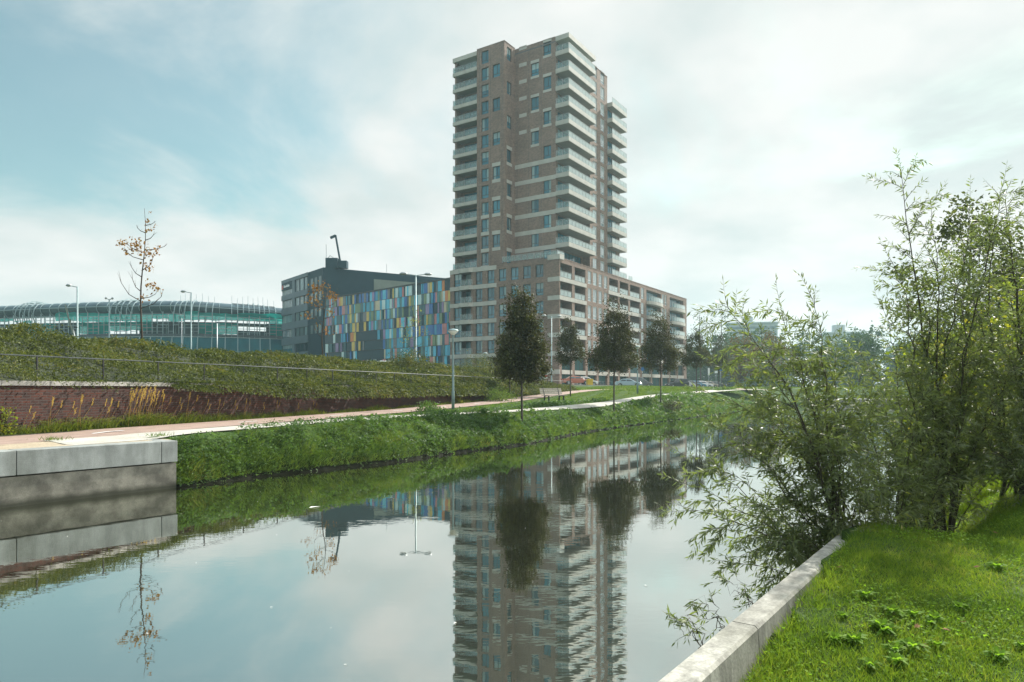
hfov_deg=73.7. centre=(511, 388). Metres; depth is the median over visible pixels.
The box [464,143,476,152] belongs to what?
window
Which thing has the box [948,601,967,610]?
weed
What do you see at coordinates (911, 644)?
weed
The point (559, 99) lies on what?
window
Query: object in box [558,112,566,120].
window
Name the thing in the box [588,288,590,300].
window
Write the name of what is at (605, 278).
window
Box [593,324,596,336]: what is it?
window
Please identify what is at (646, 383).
parked car
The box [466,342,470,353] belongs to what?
window
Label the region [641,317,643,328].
window
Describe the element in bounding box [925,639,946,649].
weed
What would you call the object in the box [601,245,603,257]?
window
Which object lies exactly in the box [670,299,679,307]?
window
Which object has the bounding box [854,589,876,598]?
weed
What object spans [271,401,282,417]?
ornamental grass
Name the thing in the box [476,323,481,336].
window
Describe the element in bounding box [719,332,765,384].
tree
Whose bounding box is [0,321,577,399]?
creeping shrubs
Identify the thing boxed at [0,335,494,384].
embankment
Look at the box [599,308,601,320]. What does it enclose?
window
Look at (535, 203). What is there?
window
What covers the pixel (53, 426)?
ornamental grass
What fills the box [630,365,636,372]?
window
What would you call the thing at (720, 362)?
maple tree
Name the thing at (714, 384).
parked car
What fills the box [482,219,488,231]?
window
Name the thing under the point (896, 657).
weed
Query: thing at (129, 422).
ornamental grass
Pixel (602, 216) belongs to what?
window
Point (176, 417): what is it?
ornamental grass
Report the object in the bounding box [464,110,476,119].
window
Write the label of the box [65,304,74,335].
billboard
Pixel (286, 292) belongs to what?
window
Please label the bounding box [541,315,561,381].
street light
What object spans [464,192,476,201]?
window
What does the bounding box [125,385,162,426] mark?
ornamental grass
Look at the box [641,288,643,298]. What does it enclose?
window
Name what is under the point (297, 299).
window
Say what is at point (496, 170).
window
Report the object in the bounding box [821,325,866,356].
flat block
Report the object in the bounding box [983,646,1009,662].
weed
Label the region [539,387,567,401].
park bench
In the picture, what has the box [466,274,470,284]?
window
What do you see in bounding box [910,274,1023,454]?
tree
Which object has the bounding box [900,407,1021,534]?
rough grass
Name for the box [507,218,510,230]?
window
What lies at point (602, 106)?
window
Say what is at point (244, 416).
ornamental grass
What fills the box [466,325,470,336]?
window
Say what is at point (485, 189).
window
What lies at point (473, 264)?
window
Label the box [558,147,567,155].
window
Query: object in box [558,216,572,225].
window
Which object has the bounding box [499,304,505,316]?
window
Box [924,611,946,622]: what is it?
weed
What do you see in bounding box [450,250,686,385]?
apartment block
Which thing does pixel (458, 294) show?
window
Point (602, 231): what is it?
window
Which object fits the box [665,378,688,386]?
parked car
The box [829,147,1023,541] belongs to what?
willow shrub
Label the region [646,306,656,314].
window
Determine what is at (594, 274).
window
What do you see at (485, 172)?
window
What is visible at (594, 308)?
window
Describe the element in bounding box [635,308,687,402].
maple tree
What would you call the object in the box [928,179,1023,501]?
willow shrub
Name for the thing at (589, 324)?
window
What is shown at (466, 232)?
window
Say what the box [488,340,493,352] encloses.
window
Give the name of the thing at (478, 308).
window
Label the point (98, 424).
ornamental grass
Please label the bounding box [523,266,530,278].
window
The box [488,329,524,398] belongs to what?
maple tree
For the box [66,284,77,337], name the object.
street light
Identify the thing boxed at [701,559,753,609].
sprig
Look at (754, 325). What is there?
flat block
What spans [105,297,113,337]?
street light
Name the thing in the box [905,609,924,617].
weed
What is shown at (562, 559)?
water
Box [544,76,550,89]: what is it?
window
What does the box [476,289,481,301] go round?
window
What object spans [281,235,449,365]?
office building
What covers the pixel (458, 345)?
window
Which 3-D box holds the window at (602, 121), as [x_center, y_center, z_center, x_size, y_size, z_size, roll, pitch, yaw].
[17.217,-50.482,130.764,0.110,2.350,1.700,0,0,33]
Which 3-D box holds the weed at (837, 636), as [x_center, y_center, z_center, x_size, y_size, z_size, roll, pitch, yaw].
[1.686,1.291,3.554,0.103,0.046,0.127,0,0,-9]
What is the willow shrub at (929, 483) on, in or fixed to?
on the ground at (464, 449)
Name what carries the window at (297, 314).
in the office building
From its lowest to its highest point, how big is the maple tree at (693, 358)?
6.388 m
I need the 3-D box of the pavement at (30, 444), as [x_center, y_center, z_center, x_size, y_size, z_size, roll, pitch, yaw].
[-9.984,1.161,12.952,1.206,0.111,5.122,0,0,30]
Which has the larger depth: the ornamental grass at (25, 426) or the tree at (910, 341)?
the tree at (910, 341)
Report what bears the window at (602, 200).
in the residential tower
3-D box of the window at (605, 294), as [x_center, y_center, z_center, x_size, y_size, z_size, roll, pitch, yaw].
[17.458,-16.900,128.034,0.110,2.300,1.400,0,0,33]
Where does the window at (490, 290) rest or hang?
in the apartment block at (562, 286)
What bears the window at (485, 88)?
in the residential tower
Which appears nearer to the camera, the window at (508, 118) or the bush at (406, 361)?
the bush at (406, 361)
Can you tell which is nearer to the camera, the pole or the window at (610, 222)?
the pole
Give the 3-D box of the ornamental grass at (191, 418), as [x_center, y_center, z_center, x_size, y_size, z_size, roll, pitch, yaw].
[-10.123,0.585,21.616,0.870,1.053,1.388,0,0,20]
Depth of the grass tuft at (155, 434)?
15.72 m
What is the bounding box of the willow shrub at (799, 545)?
[655,271,943,604]
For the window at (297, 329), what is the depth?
182.99 m
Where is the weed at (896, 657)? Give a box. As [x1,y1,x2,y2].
[886,651,907,665]
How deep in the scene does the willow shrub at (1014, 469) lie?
6.53 m
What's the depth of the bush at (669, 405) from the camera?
48.91 m
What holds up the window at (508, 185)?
in the residential tower
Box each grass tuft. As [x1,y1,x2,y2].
[39,436,69,440]
[144,431,174,436]
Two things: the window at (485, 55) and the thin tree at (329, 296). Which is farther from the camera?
the window at (485, 55)
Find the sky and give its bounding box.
[0,0,1023,386]
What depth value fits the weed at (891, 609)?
3.83 m
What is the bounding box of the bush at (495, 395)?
[481,384,519,401]
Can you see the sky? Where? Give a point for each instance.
(253, 134)
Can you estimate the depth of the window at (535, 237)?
120.95 m
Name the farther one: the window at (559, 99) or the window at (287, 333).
the window at (287, 333)
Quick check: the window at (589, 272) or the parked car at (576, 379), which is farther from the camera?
the window at (589, 272)
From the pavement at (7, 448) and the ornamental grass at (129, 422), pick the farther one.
the ornamental grass at (129, 422)
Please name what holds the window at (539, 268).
in the apartment block at (562, 286)
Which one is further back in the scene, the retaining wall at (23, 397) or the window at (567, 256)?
the window at (567, 256)
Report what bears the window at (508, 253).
in the residential tower
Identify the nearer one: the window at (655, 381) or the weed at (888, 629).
the weed at (888, 629)
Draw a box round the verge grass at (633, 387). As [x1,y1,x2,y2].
[576,385,906,400]
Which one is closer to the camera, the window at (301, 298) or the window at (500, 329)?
the window at (500, 329)
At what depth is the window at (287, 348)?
188.48 m
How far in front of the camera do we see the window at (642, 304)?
143.11 m
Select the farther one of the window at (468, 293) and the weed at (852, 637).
the window at (468, 293)
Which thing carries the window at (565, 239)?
in the residential tower
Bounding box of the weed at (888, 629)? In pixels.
[865,620,897,634]
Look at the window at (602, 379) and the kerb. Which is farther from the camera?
the window at (602, 379)
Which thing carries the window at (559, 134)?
in the residential tower
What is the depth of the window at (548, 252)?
119.66 m
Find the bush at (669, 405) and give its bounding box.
[661,398,683,411]
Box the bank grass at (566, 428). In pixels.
[170,387,904,483]
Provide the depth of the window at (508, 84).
121.82 m
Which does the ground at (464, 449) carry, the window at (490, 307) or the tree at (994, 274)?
the tree at (994, 274)
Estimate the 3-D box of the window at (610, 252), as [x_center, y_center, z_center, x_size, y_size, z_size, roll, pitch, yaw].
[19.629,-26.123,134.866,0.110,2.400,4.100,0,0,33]
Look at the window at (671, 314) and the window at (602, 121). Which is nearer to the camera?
the window at (602, 121)
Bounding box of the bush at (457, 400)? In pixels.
[455,396,464,403]
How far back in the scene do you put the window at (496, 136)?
121.42 m
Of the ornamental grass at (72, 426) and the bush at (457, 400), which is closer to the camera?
the ornamental grass at (72, 426)
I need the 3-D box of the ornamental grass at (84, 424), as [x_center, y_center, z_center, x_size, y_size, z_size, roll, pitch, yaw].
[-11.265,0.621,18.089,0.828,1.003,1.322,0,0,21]
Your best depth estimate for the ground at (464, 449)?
15.85 m
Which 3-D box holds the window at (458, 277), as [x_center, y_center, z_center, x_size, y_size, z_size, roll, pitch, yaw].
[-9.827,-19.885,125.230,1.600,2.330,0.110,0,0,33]
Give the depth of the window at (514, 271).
118.38 m
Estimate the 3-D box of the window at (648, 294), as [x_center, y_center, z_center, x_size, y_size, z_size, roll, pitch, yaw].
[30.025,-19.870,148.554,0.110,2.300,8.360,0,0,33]
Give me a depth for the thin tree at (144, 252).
27.97 m
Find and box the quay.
[801,398,919,404]
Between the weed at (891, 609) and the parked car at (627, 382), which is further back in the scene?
the parked car at (627, 382)
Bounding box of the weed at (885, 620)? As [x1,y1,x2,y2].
[868,618,890,627]
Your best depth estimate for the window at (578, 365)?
120.13 m
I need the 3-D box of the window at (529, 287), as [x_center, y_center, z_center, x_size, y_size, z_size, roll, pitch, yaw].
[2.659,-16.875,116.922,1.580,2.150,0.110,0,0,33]
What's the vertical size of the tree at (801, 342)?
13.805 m
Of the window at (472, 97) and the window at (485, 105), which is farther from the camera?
the window at (472, 97)
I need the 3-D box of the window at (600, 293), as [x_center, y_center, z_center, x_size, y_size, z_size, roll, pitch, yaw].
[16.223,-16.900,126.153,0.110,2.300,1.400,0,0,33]
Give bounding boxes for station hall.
[0,293,281,354]
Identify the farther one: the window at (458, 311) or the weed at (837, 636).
the window at (458, 311)
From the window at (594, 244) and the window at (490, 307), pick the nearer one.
the window at (490, 307)
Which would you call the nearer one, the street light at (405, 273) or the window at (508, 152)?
the street light at (405, 273)
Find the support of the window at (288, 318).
in the office building
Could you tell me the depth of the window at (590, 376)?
124.03 m
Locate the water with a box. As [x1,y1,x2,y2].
[0,405,920,681]
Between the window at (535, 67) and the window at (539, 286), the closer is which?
the window at (539, 286)
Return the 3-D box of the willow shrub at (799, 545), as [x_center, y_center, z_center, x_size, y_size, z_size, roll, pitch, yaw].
[2.560,0.646,5.998,2.593,3.469,1.853,0,0,0]
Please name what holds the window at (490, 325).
in the apartment block at (562, 286)
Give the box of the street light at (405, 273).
[399,272,431,360]
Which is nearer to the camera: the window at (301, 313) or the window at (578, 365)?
the window at (578, 365)
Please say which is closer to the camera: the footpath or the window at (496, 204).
the footpath
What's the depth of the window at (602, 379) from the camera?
127.50 m
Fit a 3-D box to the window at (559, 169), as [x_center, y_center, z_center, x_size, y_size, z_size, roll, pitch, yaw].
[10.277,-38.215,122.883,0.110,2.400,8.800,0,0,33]
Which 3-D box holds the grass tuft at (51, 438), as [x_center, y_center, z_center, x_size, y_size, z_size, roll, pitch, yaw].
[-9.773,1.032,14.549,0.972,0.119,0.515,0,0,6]
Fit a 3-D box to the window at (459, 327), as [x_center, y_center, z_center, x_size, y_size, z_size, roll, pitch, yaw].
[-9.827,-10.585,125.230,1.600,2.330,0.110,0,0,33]
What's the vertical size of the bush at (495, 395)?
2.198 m
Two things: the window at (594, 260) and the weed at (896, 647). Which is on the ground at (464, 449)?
the weed at (896, 647)
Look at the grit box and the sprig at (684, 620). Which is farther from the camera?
the grit box
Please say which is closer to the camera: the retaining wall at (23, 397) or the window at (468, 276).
the retaining wall at (23, 397)
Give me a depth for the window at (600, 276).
126.38 m
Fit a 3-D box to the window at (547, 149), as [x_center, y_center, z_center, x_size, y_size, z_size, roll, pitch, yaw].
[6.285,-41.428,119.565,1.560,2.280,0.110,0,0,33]
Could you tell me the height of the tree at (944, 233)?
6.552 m
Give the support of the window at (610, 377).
in the apartment block at (562, 286)
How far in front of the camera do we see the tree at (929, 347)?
34.64 m
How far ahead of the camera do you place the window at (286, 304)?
188.48 m
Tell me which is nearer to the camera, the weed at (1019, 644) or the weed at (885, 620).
the weed at (1019, 644)
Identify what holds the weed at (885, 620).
on the ground at (464, 449)
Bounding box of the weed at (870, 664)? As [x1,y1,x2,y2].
[858,656,882,668]
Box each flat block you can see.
[725,317,779,341]
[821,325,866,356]
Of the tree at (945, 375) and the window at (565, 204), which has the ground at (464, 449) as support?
the tree at (945, 375)
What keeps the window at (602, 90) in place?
in the residential tower
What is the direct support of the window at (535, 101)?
in the residential tower
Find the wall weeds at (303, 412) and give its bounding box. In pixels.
[0,393,535,435]
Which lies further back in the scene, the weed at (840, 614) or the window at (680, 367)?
the window at (680, 367)
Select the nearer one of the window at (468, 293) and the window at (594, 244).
the window at (468, 293)
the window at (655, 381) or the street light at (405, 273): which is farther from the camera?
the window at (655, 381)
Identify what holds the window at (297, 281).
in the office building
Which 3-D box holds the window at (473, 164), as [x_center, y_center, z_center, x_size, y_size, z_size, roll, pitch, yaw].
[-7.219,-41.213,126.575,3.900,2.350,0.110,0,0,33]
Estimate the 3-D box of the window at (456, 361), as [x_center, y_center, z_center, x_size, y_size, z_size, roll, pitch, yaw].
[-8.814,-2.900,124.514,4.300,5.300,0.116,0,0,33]
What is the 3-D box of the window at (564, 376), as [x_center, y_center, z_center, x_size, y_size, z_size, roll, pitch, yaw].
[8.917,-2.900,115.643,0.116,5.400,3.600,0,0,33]
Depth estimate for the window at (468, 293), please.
125.40 m
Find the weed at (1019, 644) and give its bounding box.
[1011,642,1023,646]
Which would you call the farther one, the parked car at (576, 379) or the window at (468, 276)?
the window at (468, 276)
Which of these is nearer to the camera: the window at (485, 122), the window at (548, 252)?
the window at (548, 252)
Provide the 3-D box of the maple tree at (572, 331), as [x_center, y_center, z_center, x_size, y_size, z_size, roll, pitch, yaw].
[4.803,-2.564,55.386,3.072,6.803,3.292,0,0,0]
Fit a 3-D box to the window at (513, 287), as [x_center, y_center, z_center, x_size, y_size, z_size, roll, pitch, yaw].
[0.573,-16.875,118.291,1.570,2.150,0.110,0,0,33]
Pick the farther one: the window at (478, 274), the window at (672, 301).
the window at (672, 301)
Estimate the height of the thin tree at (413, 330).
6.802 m
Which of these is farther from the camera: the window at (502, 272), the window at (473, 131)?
the window at (473, 131)
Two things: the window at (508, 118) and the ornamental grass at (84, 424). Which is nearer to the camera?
the ornamental grass at (84, 424)
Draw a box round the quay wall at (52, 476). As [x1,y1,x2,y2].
[0,439,176,507]
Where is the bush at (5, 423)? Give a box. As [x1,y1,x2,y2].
[0,406,18,434]
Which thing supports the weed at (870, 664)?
on the ground at (464, 449)
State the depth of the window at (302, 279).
180.51 m
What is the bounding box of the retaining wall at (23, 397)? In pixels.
[0,381,523,435]
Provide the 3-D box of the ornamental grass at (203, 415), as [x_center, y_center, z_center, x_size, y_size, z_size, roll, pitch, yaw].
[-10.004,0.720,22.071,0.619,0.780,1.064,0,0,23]
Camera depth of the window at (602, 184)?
130.97 m
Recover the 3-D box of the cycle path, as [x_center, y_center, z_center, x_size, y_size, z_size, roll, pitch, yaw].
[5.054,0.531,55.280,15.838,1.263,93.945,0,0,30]
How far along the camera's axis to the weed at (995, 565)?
4.48 m
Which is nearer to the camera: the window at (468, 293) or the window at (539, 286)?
the window at (539, 286)
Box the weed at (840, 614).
[837,611,848,617]
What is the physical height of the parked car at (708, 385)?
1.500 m
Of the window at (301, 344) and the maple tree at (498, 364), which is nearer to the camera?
the maple tree at (498, 364)
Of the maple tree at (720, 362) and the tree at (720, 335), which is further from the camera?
the tree at (720, 335)
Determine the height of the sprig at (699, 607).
0.329 m
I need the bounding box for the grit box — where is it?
[586,379,592,384]
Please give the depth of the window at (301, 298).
180.29 m
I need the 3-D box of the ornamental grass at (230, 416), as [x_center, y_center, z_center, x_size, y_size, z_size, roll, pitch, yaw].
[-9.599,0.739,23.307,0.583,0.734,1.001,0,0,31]
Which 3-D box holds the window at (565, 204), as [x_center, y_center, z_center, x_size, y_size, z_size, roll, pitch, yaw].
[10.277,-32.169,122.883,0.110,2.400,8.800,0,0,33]
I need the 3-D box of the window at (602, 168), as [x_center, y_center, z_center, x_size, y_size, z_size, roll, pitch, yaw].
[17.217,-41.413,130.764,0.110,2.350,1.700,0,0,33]
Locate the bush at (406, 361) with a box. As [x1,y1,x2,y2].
[382,348,432,368]
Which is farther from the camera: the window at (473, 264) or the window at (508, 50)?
the window at (473, 264)
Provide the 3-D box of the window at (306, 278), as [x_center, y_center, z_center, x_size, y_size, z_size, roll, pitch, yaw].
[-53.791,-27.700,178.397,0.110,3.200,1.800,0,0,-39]
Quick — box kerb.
[0,431,74,436]
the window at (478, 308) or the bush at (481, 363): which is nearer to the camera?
the bush at (481, 363)
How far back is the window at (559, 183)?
120.54 m
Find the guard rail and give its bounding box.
[0,354,557,384]
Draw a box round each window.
[283,289,291,295]
[283,299,291,308]
[283,314,291,323]
[283,329,291,338]
[283,345,291,352]
[296,279,299,291]
[296,297,299,305]
[296,312,299,320]
[296,328,299,336]
[296,344,299,351]
[300,278,303,290]
[300,296,303,304]
[300,311,303,319]
[300,327,303,335]
[300,343,303,351]
[305,276,307,288]
[454,358,471,366]
[455,274,461,286]
[455,291,461,303]
[455,308,461,320]
[455,325,461,337]
[455,342,461,354]
[464,62,475,69]
[464,79,475,86]
[464,95,475,102]
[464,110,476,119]
[464,127,476,135]
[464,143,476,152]
[464,159,476,168]
[464,176,476,185]
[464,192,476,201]
[464,209,476,218]
[464,225,476,234]
[464,241,476,251]
[464,258,476,267]
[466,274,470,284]
[466,291,470,302]
[466,308,470,319]
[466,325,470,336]
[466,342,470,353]
[476,271,481,284]
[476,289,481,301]
[476,306,481,318]
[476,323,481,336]
[476,341,481,353]
[476,358,494,367]
[482,50,488,63]
[482,67,488,80]
[482,84,488,97]
[482,101,488,114]
[482,118,488,130]
[482,135,488,147]
[482,151,488,164]
[482,168,488,181]
[482,185,488,198]
[482,202,488,214]
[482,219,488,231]
[482,236,488,248]
[482,253,488,265]
[488,270,493,282]
[488,288,493,300]
[488,305,493,317]
[488,323,493,335]
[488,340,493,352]
[493,64,499,77]
[493,98,499,111]
[493,132,499,145]
[493,166,499,179]
[493,200,499,213]
[493,234,499,247]
[499,269,505,280]
[499,286,505,298]
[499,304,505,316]
[499,322,505,333]
[507,48,510,61]
[507,82,510,95]
[507,116,510,128]
[507,150,510,162]
[507,184,510,196]
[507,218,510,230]
[507,252,510,262]
[511,267,517,279]
[511,285,517,297]
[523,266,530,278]
[523,284,530,295]
[532,62,538,75]
[532,97,538,110]
[532,131,538,144]
[532,165,538,178]
[532,199,538,212]
[532,234,538,246]
[536,264,542,276]
[536,283,542,295]
[536,301,542,313]
[544,41,550,55]
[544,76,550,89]
[544,111,550,124]
[544,145,550,158]
[544,180,550,193]
[544,215,550,227]
[544,249,550,258]
[558,78,565,85]
[558,95,565,102]
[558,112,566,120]
[558,129,567,137]
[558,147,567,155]
[558,164,571,172]
[558,181,572,190]
[558,198,573,208]
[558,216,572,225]
[558,233,579,245]
[562,363,569,384]
[563,252,580,263]
[575,357,582,384]
[588,271,590,283]
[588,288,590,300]
[588,305,590,318]
[588,323,590,335]
[588,359,594,380]
[593,242,596,255]
[593,258,596,268]
[593,272,596,285]
[593,290,596,302]
[593,307,596,319]
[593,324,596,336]
[599,274,601,286]
[599,291,601,303]
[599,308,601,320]
[599,362,604,384]
[601,87,603,100]
[601,103,603,115]
[601,119,603,131]
[601,135,603,147]
[601,150,603,163]
[601,166,603,178]
[601,182,603,194]
[601,198,603,210]
[601,214,603,226]
[601,229,603,241]
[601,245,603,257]
[604,276,606,288]
[604,293,606,304]
[608,172,615,180]
[608,188,614,195]
[608,203,615,211]
[608,219,615,227]
[608,234,615,242]
[608,249,615,258]
[608,265,615,274]
[609,363,615,384]
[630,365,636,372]
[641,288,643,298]
[641,303,643,313]
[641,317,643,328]
[643,365,648,381]
[646,291,656,301]
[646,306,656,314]
[646,320,656,329]
[652,364,658,385]
[662,365,666,385]
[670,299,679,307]
[670,312,679,321]
[670,326,679,334]
[678,365,681,375]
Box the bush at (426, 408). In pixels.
[415,397,445,411]
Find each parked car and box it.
[561,376,586,384]
[572,377,597,384]
[615,379,641,385]
[627,377,652,385]
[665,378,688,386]
[700,381,712,386]
[705,381,717,386]
[711,381,726,386]
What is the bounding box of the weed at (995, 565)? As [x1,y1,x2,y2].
[987,561,1007,568]
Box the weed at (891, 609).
[878,604,903,616]
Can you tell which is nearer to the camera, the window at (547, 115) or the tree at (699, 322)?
the window at (547, 115)
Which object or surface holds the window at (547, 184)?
in the residential tower
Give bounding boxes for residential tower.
[453,32,626,353]
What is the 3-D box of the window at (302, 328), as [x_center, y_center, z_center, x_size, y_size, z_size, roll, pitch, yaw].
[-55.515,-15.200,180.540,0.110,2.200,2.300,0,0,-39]
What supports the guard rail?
on the embankment
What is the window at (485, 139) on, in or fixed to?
in the residential tower
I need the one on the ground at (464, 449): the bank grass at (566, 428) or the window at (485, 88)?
the bank grass at (566, 428)
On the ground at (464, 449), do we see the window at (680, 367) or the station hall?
the station hall
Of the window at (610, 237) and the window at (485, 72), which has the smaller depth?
the window at (485, 72)
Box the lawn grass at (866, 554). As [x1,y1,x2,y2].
[740,486,1023,681]
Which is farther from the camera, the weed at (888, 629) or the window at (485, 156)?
the window at (485, 156)
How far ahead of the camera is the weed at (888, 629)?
3.62 m
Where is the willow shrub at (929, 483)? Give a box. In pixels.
[805,330,999,540]
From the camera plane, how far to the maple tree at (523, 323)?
28.50 m
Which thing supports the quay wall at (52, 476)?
on the ground at (464, 449)
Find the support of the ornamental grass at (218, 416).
on the ground at (464, 449)
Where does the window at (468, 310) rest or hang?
in the apartment block at (562, 286)
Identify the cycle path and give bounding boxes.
[0,388,741,445]
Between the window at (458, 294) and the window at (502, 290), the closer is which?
the window at (502, 290)
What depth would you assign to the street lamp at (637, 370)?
61.94 m
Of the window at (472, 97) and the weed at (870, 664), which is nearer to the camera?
the weed at (870, 664)
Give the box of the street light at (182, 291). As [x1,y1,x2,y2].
[180,290,191,348]
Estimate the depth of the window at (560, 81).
120.21 m
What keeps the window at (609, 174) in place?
in the residential tower
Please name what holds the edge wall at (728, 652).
on the ground at (464, 449)
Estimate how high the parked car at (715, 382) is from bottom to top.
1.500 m
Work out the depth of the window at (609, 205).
134.50 m
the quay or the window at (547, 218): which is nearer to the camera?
the quay
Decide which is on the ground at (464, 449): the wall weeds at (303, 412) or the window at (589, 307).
the wall weeds at (303, 412)
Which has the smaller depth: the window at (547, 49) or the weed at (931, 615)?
the weed at (931, 615)
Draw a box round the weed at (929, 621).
[924,618,935,624]
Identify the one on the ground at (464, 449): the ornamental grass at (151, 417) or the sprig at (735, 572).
the ornamental grass at (151, 417)
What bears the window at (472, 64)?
in the residential tower
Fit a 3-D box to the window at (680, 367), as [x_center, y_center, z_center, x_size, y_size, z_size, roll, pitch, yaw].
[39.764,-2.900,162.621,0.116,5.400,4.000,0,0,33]
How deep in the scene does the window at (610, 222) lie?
134.50 m
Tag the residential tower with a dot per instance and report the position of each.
(539, 156)
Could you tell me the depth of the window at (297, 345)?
182.72 m
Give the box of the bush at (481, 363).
[455,346,496,371]
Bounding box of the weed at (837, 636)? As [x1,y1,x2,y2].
[823,631,844,643]
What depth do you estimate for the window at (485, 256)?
122.73 m
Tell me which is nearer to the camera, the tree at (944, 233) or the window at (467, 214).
the tree at (944, 233)
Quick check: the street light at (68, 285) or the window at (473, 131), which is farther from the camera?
the window at (473, 131)
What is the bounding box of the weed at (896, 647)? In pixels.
[881,641,908,652]
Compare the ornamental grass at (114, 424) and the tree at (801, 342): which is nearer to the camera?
the ornamental grass at (114, 424)
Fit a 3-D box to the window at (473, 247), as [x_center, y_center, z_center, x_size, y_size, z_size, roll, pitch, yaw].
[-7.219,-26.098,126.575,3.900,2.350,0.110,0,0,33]
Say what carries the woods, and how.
on the ground at (464, 449)
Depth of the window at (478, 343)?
122.55 m
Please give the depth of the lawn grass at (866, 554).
3.96 m
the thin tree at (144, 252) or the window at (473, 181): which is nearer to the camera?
the thin tree at (144, 252)
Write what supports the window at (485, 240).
in the residential tower
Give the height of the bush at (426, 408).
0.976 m
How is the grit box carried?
on the ground at (464, 449)
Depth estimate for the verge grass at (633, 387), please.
86.71 m
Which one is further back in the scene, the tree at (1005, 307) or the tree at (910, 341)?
the tree at (910, 341)
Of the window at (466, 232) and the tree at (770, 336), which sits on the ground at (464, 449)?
the tree at (770, 336)
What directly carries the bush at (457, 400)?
on the ground at (464, 449)
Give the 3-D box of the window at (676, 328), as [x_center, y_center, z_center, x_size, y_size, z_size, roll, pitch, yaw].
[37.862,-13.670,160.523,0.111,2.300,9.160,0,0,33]
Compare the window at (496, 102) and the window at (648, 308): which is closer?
the window at (496, 102)
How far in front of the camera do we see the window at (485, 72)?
122.73 m
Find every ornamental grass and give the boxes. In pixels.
[12,407,43,434]
[30,397,72,432]
[51,401,79,431]
[67,394,109,430]
[89,399,113,428]
[98,398,128,428]
[116,387,152,426]
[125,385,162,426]
[140,390,172,425]
[152,394,181,424]
[166,397,183,424]
[177,392,204,422]
[188,400,213,421]
[206,400,227,420]
[225,402,241,419]
[238,399,254,419]
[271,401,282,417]
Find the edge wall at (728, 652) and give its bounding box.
[658,523,864,681]
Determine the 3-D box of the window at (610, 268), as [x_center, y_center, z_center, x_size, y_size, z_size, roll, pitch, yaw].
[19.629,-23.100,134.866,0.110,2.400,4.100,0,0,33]
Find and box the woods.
[687,320,952,386]
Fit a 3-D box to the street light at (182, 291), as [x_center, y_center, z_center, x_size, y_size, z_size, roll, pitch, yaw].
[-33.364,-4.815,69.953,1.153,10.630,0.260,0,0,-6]
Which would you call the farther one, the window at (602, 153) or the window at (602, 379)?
the window at (602, 153)
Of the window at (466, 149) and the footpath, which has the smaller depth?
the footpath
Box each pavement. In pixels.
[0,439,169,449]
[0,441,61,447]
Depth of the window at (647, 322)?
147.83 m
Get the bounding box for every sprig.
[663,604,709,648]
[684,587,728,640]
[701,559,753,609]
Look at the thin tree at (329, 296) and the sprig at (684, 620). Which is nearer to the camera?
the sprig at (684, 620)
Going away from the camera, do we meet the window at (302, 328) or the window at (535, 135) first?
the window at (535, 135)
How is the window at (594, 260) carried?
in the residential tower
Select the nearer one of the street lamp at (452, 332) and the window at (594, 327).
the street lamp at (452, 332)
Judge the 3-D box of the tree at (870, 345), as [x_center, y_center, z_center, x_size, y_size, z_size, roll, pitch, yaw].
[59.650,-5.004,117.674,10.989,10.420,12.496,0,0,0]
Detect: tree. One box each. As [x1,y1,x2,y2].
[116,209,165,340]
[300,280,337,354]
[396,306,432,356]
[488,282,553,420]
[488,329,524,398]
[553,316,587,395]
[580,292,642,411]
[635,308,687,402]
[677,329,714,389]
[687,312,713,380]
[705,305,732,382]
[706,334,732,386]
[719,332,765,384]
[746,330,792,386]
[787,328,840,386]
[827,330,893,386]
[870,313,1023,470]
[879,190,1023,408]
[894,325,951,383]
[901,307,994,396]
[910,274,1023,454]
[940,230,1023,366]
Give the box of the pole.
[181,318,181,347]
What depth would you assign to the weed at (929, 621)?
3.72 m
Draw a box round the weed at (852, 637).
[842,632,867,645]
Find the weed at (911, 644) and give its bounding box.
[892,637,930,652]
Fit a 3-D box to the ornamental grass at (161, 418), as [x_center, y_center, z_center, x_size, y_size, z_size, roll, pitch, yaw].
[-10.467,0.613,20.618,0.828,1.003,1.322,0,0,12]
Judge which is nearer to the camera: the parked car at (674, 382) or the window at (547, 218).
the window at (547, 218)
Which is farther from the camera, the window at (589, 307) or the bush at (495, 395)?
the window at (589, 307)
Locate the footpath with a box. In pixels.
[44,389,760,444]
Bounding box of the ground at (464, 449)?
[4,385,1023,681]
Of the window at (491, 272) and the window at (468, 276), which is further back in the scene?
the window at (468, 276)
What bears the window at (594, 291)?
in the apartment block at (562, 286)
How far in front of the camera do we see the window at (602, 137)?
130.97 m
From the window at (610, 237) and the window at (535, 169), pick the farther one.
the window at (610, 237)
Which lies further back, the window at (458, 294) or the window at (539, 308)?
the window at (458, 294)
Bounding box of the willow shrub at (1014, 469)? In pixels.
[955,333,1023,510]
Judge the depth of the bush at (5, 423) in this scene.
16.09 m
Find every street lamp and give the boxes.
[447,329,458,408]
[635,346,639,393]
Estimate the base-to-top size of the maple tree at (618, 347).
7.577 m
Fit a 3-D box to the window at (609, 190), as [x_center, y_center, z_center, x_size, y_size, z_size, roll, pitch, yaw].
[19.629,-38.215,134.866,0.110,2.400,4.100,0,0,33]
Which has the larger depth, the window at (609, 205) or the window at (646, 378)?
the window at (646, 378)
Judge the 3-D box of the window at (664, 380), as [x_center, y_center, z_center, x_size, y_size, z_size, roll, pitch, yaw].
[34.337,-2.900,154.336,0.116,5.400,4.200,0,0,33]
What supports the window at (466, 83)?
in the residential tower

